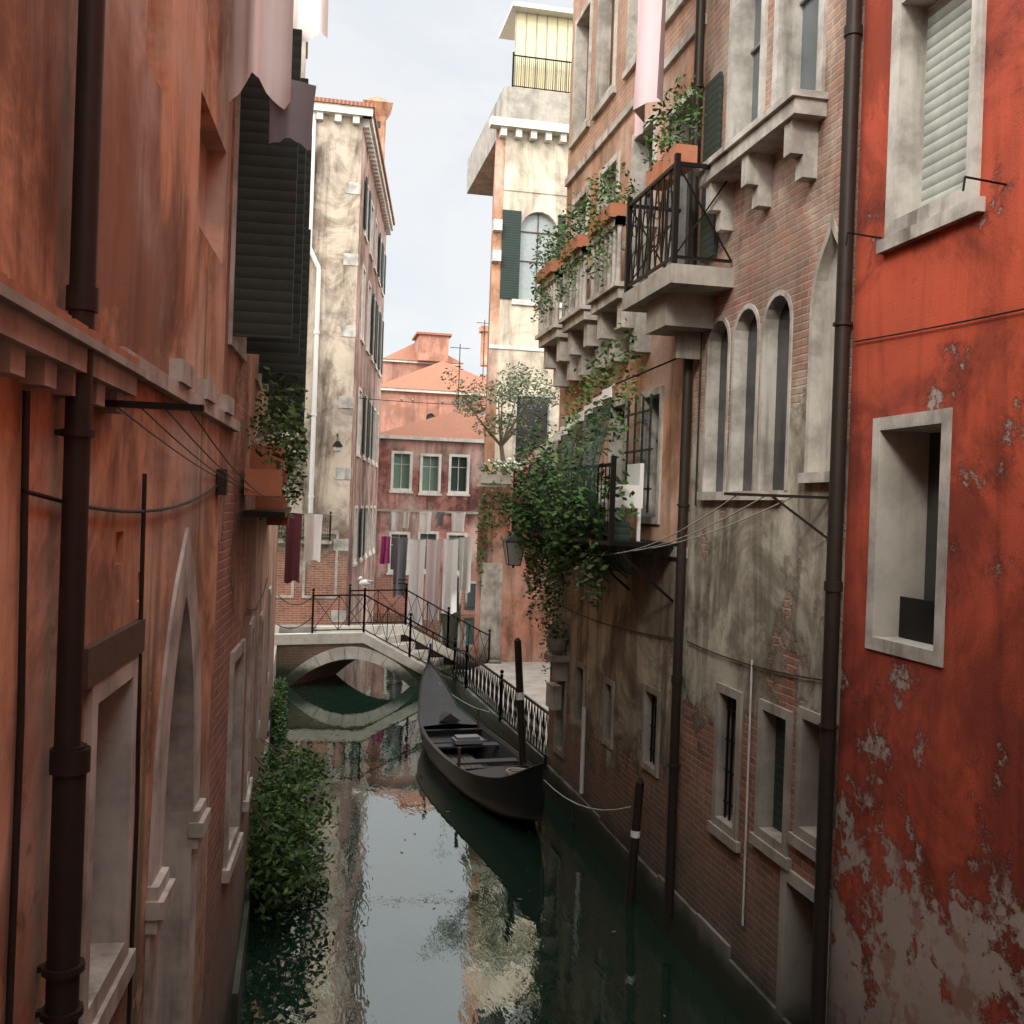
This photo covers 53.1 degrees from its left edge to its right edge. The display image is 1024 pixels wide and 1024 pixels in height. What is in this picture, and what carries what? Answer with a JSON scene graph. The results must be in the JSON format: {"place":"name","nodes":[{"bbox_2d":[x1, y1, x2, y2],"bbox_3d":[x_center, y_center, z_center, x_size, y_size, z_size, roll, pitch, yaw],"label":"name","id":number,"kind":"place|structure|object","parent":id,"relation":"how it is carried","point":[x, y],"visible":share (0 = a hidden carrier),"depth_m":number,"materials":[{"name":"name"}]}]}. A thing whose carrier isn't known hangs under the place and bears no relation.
{"place":"outdoors","nodes":[
{"label":"outdoors","id":0,"kind":"place"},
{"bbox_2d":[305,0,573,375],"label":"sky","id":1,"kind":"structure","parent":0,"point":[444,66],"materials":[{"name":"white"}]},
{"bbox_2d":[238,613,742,1023],"bbox_3d":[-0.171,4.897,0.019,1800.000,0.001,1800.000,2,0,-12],"label":"canal water","id":2,"kind":"structure","parent":0,"point":[481,943],"depth_m":12.30,"materials":[{"name":"green liquid"}]},
{"bbox_2d":[0,0,311,1023],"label":"building","id":3,"kind":"structure","parent":2,"relation":"on","point":[154,214],"depth_m":4.61,"materials":[{"name":"paint"}]},
{"bbox_2d":[242,366,339,931],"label":"plants","id":4,"kind":"object","parent":3,"relation":"attached to","point":[276,803],"depth_m":12.09,"materials":[{"name":"plant"}]},
{"bbox_2d":[228,0,328,880],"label":"building","id":5,"kind":"structure","parent":2,"relation":"on","point":[261,35],"depth_m":10.14,"materials":[{"name":"paint"}]},
{"bbox_2d":[275,96,394,624],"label":"building","id":6,"kind":"structure","parent":2,"relation":"on","point":[353,220],"depth_m":31.56,"materials":[{"name":"beige paint"}]},
{"bbox_2d":[278,519,328,547],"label":"plants","id":7,"kind":"object","parent":6,"relation":"attached to","point":[279,534],"visible":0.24,"depth_m":30.91,"materials":[{"name":"green plant"}]},
{"bbox_2d":[284,396,486,627],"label":"laundry lines","id":8,"kind":"object","parent":6,"relation":"hanging from","point":[312,534],"visible":0.88,"depth_m":36.34,"materials":[{"name":"white fabric"}]},
{"bbox_2d":[273,624,500,693],"bbox_3d":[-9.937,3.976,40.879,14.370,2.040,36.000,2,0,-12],"label":"stone bridge","id":9,"kind":"structure","parent":2,"relation":"on","point":[302,653],"depth_m":27.39,"materials":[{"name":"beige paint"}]},
{"bbox_2d":[277,583,548,754],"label":"bridge railings","id":10,"kind":"object","parent":9,"relation":"on","point":[500,686],"visible":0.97,"depth_m":26.48,"materials":[{"name":"metal"}]},
{"bbox_2d":[358,576,373,587],"bbox_3d":[-3.931,1.869,27.375,0.482,0.295,0.167,2,0,-12],"label":"seagull","id":11,"kind":"object","parent":10,"relation":"on","point":[365,582],"visible":1,"depth_m":27.32,"materials":[{"name":"white"}]},
{"bbox_2d":[373,409,484,613],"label":"pink building","id":12,"kind":"structure","parent":2,"relation":"on","point":[433,464],"depth_m":46.25,"materials":[{"name":"paint"}]},
{"bbox_2d":[380,320,487,432],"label":"distant roofscape","id":13,"kind":"object","parent":2,"relation":"on","point":[415,370],"visible":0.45,"depth_m":60.94,"materials":[{"name":"orange ceramic"}]},
{"bbox_2d":[293,702,664,1016],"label":"floating leaves","id":14,"kind":"object","parent":2,"relation":"on","point":[400,852],"visible":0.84,"depth_m":13.01,"materials":[{"name":"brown plant"}]},
{"bbox_2d":[455,662,549,765],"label":"quay","id":15,"kind":"structure","parent":2,"relation":"on","point":[535,677],"depth_m":24.80,"materials":[{"name":"stone"}]},
{"bbox_2d":[231,694,790,1023],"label":"algae band","id":16,"kind":"object","parent":2,"relation":"on","point":[701,943],"visible":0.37,"depth_m":11.36,"materials":[{"name":"plant"}]},
{"bbox_2d":[473,483,552,663],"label":"garden wall","id":17,"kind":"structure","parent":2,"relation":"on","point":[502,608],"depth_m":30.18,"materials":[{"name":"paint"}]},
{"bbox_2d":[440,361,559,586],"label":"garden plants","id":18,"kind":"object","parent":17,"relation":"on","point":[502,479],"visible":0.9,"depth_m":31.18,"materials":[{"name":"green plant"}]},
{"bbox_2d":[467,1,572,474],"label":"building","id":19,"kind":"structure","parent":2,"relation":"on","point":[517,169],"depth_m":33.88,"materials":[{"name":"beige paint"}]},
{"bbox_2d":[418,643,630,820],"bbox_3d":[-0.390,3.945,17.599,1.747,2.057,10.040,2,0,-12],"label":"gondola","id":20,"kind":"object","parent":2,"relation":"on","point":[463,748],"visible":1,"depth_m":18.13,"materials":[{"name":"black wood"}]},
{"bbox_2d":[514,637,643,905],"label":"mooring poles","id":21,"kind":"object","parent":2,"relation":"on","point":[635,833],"visible":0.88,"depth_m":12.75,"materials":[{"name":"brown wood"}]},
{"bbox_2d":[511,0,707,890],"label":"building","id":22,"kind":"structure","parent":2,"relation":"on","point":[608,695],"depth_m":14.09,"materials":[{"name":"brick"}]},
{"bbox_2d":[502,534,524,567],"bbox_3d":[0.299,0.589,17.862,0.930,0.795,0.390,2,0,-12],"label":"street lantern","id":23,"kind":"object","parent":22,"relation":"attached to","point":[512,556],"visible":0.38,"depth_m":17.68,"materials":[{"name":"metal"}]},
{"bbox_2d":[21,308,1023,1023],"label":"wall cables","id":24,"kind":"object","parent":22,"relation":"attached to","point":[221,486],"depth_m":4.83,"materials":[{"name":"metal"}]},
{"bbox_2d":[505,74,707,681],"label":"balcony plants","id":25,"kind":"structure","parent":22,"relation":"attached to","point":[558,563],"depth_m":13.58,"materials":[{"name":"plant"}]},
{"bbox_2d":[573,0,864,1023],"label":"building","id":26,"kind":"structure","parent":2,"relation":"on","point":[761,296],"depth_m":9.95,"materials":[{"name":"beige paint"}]},
{"bbox_2d":[828,0,1023,1023],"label":"building","id":27,"kind":"structure","parent":2,"relation":"on","point":[928,907],"depth_m":7.31,"materials":[{"name":"red paint"}]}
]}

